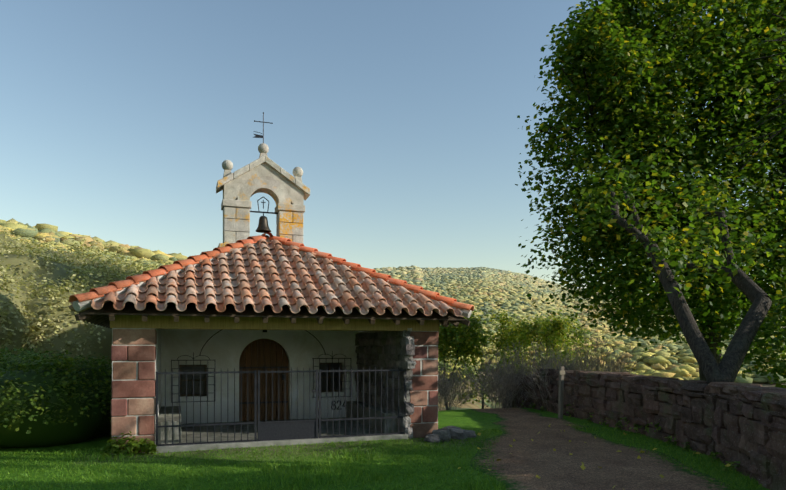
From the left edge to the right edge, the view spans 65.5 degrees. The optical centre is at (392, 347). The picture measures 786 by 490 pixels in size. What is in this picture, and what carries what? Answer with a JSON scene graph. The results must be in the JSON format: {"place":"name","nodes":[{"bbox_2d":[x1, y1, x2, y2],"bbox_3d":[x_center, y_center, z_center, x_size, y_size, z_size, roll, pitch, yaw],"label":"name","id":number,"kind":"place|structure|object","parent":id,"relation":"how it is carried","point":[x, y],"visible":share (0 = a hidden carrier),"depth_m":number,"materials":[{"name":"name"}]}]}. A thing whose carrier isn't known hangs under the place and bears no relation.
{"place":"outdoors","nodes":[
{"label":"outdoors","id":0,"kind":"place"},
{"bbox_2d":[161,329,358,423],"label":"wall","id":1,"kind":"structure","parent":0,"point":[222,350],"depth_m":13.65,"materials":[{"name":"white paint"}]},
{"bbox_2d":[239,339,288,420],"bbox_3d":[-2.951,0.726,13.987,1.124,1.900,0.060,0,0,-19],"label":"door","id":2,"kind":"structure","parent":1,"relation":"in","point":[262,354],"depth_m":13.98,"materials":[{"name":"brown wood"}]},
{"bbox_2d":[0,305,785,489],"bbox_3d":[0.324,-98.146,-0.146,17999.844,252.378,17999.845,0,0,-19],"label":"terrain","id":3,"kind":"structure","parent":0,"point":[465,417],"depth_m":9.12,"materials":[{"name":"green plant"}]},
{"bbox_2d":[0,345,111,447],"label":"hedge","id":4,"kind":"object","parent":3,"relation":"on","point":[61,400],"visible":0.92,"depth_m":10.51,"materials":[{"name":"green plant"}]},
{"bbox_2d":[0,226,171,374],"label":"pale willow thicket","id":5,"kind":"object","parent":3,"relation":"on","point":[38,288],"visible":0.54,"depth_m":16.70,"materials":[{"name":"green plant"}]},
{"bbox_2d":[99,431,157,455],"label":"pier weeds","id":6,"kind":"object","parent":3,"relation":"on","point":[143,446],"visible":0.98,"depth_m":9.74,"materials":[{"name":"green plant"}]},
{"bbox_2d":[111,328,156,454],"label":"sandstone pier","id":7,"kind":"structure","parent":3,"relation":"on","point":[133,399],"depth_m":9.95,"materials":[{"name":"red stone"}]},
{"bbox_2d":[110,315,438,330],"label":"porch lintel beams","id":8,"kind":"structure","parent":7,"relation":"on","point":[214,322],"depth_m":10.70,"materials":[{"name":"brown wood"}]},
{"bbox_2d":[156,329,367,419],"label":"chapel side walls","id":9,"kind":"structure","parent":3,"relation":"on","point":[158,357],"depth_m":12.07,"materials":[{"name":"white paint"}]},
{"bbox_2d":[171,351,350,402],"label":"windows","id":10,"kind":"structure","parent":9,"relation":"attached to","point":[319,366],"depth_m":14.12,"materials":[{"name":"black metal"}]},
{"bbox_2d":[68,232,473,317],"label":"roof barrel tiles","id":11,"kind":"object","parent":9,"relation":"on","point":[341,286],"visible":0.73,"depth_m":11.16,"materials":[{"name":"brown ceramic"}]},
{"bbox_2d":[216,112,309,246],"bbox_3d":[-2.989,-3.147,14.095,2.072,4.546,0.610,0,0,-19],"label":"bell gable","id":12,"kind":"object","parent":11,"relation":"on","point":[287,192],"visible":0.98,"depth_m":13.91,"materials":[{"name":"stone"}]},
{"bbox_2d":[73,237,471,317],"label":"ridge tiles","id":13,"kind":"object","parent":11,"relation":"attached to","point":[79,306],"visible":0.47,"depth_m":11.12,"materials":[{"name":"ceramic"}]},
{"bbox_2d":[75,247,469,328],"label":"timber deck rafters","id":14,"kind":"object","parent":9,"relation":"on","point":[105,314],"visible":0.29,"depth_m":10.38,"materials":[{"name":"brown wood"}]},
{"bbox_2d":[200,330,344,409],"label":"painted wall arch","id":15,"kind":"structure","parent":9,"relation":"attached to","point":[343,405],"depth_m":14.31,"materials":[{"name":"black paint"}]},
{"bbox_2d":[155,401,407,452],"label":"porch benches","id":16,"kind":"object","parent":3,"relation":"on","point":[173,448],"visible":0.56,"depth_m":11.63,"materials":[{"name":"stone"}]},
{"bbox_2d":[156,366,405,445],"bbox_3d":[-1.827,1.006,10.782,4.400,1.320,0.048,0,0,-19],"label":"metal fence","id":17,"kind":"object","parent":16,"relation":"on","point":[291,429],"visible":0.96,"depth_m":10.74,"materials":[{"name":"black metal"}]},
{"bbox_2d":[355,330,416,438],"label":"side wall","id":18,"kind":"structure","parent":3,"relation":"on","point":[384,350],"depth_m":12.30,"materials":[{"name":"grey stone"}]},
{"bbox_2d":[360,328,411,390],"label":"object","id":19,"kind":"object","parent":18,"relation":"in","point":[409,329],"visible":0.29,"depth_m":13.37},
{"bbox_2d":[0,218,785,383],"bbox_3d":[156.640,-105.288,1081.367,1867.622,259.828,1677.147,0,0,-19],"label":"hill","id":20,"kind":"structure","parent":3,"relation":"on","point":[484,290],"depth_m":638.40,"materials":[{"name":"green plant"}]},
{"bbox_2d":[409,331,438,437],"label":"sandstone pier","id":21,"kind":"structure","parent":3,"relation":"on","point":[424,401],"depth_m":11.64,"materials":[{"name":"red stone"}]},
{"bbox_2d":[424,426,476,442],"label":"rocks by pier","id":22,"kind":"object","parent":3,"relation":"on","point":[445,434],"visible":0.92,"depth_m":11.48,"materials":[{"name":"stone"}]},
{"bbox_2d":[438,315,507,408],"bbox_3d":[2.159,0.832,23.432,3.707,4.952,4.043,0,0,34],"label":"young tree","id":23,"kind":"object","parent":3,"relation":"on","point":[452,335],"visible":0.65,"depth_m":22.58,"materials":[{"name":"green plant"}]},
{"bbox_2d":[438,308,535,408],"bbox_3d":[3.444,1.015,24.963,3.992,5.258,3.883,0,0,-39],"label":"young tree","id":24,"kind":"object","parent":3,"relation":"on","point":[502,331],"visible":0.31,"depth_m":24.55,"materials":[{"name":"green plant"}]},
{"bbox_2d":[492,309,587,373],"bbox_3d":[5.936,0.833,24.189,3.564,4.637,3.730,0,0,43],"label":"young tree","id":25,"kind":"object","parent":3,"relation":"on","point":[554,329],"visible":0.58,"depth_m":23.61,"materials":[{"name":"green plant"}]},
{"bbox_2d":[493,312,598,374],"bbox_3d":[6.382,1.119,26.438,4.546,5.308,4.319,0,0,-19],"label":"young tree","id":26,"kind":"object","parent":3,"relation":"on","point":[578,334],"visible":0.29,"depth_m":26.19,"materials":[{"name":"green plant"}]},
{"bbox_2d":[438,331,658,410],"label":"bushes","id":27,"kind":"object","parent":3,"relation":"on","point":[495,384],"visible":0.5,"depth_m":18.00,"materials":[{"name":"green plant"}]},
{"bbox_2d":[558,366,564,418],"bbox_3d":[4.093,1.112,14.873,0.160,1.302,0.102,0,0,-19],"label":"post","id":28,"kind":"object","parent":3,"relation":"on","point":[561,391],"visible":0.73,"depth_m":14.84,"materials":[{"name":"grey wood"}]},
{"bbox_2d":[507,401,741,473],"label":"weeds","id":29,"kind":"object","parent":3,"relation":"on","point":[713,454],"visible":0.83,"depth_m":11.25,"materials":[{"name":"green plant"}]},
{"bbox_2d":[515,0,785,383],"bbox_3d":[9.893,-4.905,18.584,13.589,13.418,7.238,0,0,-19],"label":"tree","id":30,"kind":"object","parent":3,"relation":"on","point":[650,74],"depth_m":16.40,"materials":[{"name":"green plant"}]},
{"bbox_2d":[704,288,785,387],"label":"bush","id":31,"kind":"object","parent":3,"relation":"on","point":[762,346],"visible":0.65,"depth_m":11.54,"materials":[{"name":"green plant"}]},
{"bbox_2d":[724,13,785,170],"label":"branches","id":32,"kind":"object","parent":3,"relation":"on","point":[771,137],"visible":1,"depth_m":9.43,"materials":[{"name":"green plant"}]},
{"bbox_2d":[0,0,785,294],"label":"sky","id":33,"kind":"structure","parent":0,"point":[120,120],"materials":[{"name":"blue"}]},
{"bbox_2d":[469,408,733,489],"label":"dirt path","id":34,"kind":"structure","parent":0,"point":[524,463],"depth_m":9.06,"materials":[{"name":"brown soil"}]},
{"bbox_2d":[458,424,730,489],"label":"fallen leaves","id":35,"kind":"object","parent":34,"relation":"on","point":[582,466],"visible":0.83,"depth_m":9.71,"materials":[{"name":"yellow plant"}]},
{"bbox_2d":[503,369,785,489],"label":"dry stone wall","id":36,"kind":"structure","parent":0,"point":[744,424],"depth_m":10.27,"materials":[{"name":"grey stone"}]}
]}

